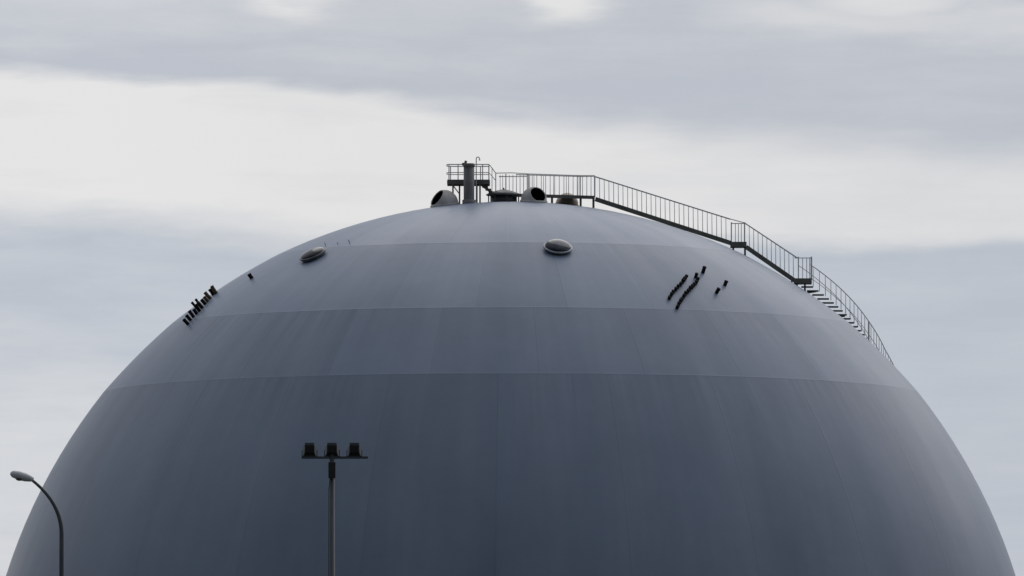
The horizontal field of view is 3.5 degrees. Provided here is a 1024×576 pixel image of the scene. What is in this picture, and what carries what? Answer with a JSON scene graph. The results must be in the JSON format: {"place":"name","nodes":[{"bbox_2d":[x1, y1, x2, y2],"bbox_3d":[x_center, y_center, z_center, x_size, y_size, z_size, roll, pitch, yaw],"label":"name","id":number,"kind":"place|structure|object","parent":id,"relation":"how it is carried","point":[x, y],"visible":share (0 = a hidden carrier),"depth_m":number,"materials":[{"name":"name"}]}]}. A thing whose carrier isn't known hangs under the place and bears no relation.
{"place":"outdoors","nodes":[
{"label":"outdoors","id":0,"kind":"place"},
{"bbox_2d":[0,0,1023,575],"label":"sky","id":1,"kind":"structure","parent":0,"point":[154,154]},
{"label":"ground","id":2,"kind":"structure","parent":0,"visible":0},
{"bbox_2d":[10,471,63,575],"bbox_3d":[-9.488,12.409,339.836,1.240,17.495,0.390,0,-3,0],"label":"street lamp","id":3,"kind":"object","parent":2,"relation":"on","point":[20,476],"visible":1,"depth_m":340.24,"materials":[{"name":"grey metal"}]},
{"bbox_2d":[302,443,367,575],"bbox_3d":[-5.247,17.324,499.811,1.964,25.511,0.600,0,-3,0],"label":"floodlight mast","id":4,"kind":"object","parent":2,"relation":"on","point":[331,452],"visible":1,"depth_m":500.37,"materials":[{"name":"grey metal"}]},
{"bbox_2d":[6,202,1015,575],"bbox_3d":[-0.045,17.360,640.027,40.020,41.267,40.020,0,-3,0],"label":"spherical gas tank","id":5,"kind":"object","parent":2,"relation":"on","point":[492,388],"visible":1,"depth_m":627.32,"materials":[{"name":"metal"}]},
{"bbox_2d":[299,247,325,262],"bbox_3d":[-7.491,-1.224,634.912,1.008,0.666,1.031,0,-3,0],"label":"domed hatch","id":6,"kind":"object","parent":5,"relation":"attached to","point":[312,254],"visible":1,"depth_m":634.59,"materials":[{"name":"paint"}]},
{"bbox_2d":[430,190,458,207],"bbox_3d":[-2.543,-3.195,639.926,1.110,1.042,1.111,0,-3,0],"label":"vent cowl","id":7,"kind":"object","parent":5,"relation":"on","point":[443,198],"visible":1,"depth_m":639.57,"materials":[{"name":"grey metal"}]},
{"bbox_2d":[462,161,475,203],"bbox_3d":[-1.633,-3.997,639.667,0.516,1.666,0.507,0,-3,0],"label":"vent stack","id":8,"kind":"object","parent":5,"relation":"on","point":[468,182],"visible":1,"depth_m":639.49,"materials":[{"name":"metal"}]},
{"bbox_2d":[446,164,495,203],"bbox_3d":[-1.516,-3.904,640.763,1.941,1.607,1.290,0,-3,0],"label":"access platform","id":9,"kind":"structure","parent":5,"relation":"on","point":[484,184],"depth_m":640.19,"materials":[{"name":"metal"}]},
{"bbox_2d":[476,157,479,201],"bbox_3d":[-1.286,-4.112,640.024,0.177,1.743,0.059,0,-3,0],"label":"hooked pipe","id":10,"kind":"object","parent":5,"relation":"on","point":[476,177],"visible":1,"depth_m":640.01,"materials":[{"name":"metal"}]},
{"bbox_2d":[486,188,518,201],"bbox_3d":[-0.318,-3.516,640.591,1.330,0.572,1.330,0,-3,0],"label":"conical vent cap","id":11,"kind":"object","parent":5,"relation":"on","point":[503,195],"visible":1,"depth_m":640.14,"materials":[{"name":"paint"}]},
{"bbox_2d":[520,187,547,202],"bbox_3d":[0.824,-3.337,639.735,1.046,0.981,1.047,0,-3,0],"label":"vent cowl","id":12,"kind":"object","parent":5,"relation":"on","point":[534,194],"visible":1,"depth_m":639.60,"materials":[{"name":"grey metal"}]},
{"bbox_2d":[490,172,594,207],"bbox_3d":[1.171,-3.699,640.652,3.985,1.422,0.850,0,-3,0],"label":"crown walkway","id":13,"kind":"structure","parent":5,"relation":"on","point":[580,196],"depth_m":640.26,"materials":[{"name":"metal"}]},
{"bbox_2d":[543,239,572,255],"bbox_3d":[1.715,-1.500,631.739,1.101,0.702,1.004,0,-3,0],"label":"domed hatch","id":14,"kind":"object","parent":5,"relation":"attached to","point":[559,247],"visible":1,"depth_m":631.44,"materials":[{"name":"paint"}]},
{"bbox_2d":[556,193,578,205],"bbox_3d":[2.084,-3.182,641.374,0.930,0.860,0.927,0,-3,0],"label":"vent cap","id":15,"kind":"object","parent":5,"relation":"on","point":[568,201],"visible":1,"depth_m":641.03,"materials":[{"name":"grey metal"}]},
{"bbox_2d":[595,176,893,364],"bbox_3d":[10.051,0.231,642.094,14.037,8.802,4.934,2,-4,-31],"label":"tank stairway","id":16,"kind":"object","parent":5,"relation":"on","point":[796,281],"visible":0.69,"depth_m":640.18,"materials":[{"name":"metal"}]}
]}

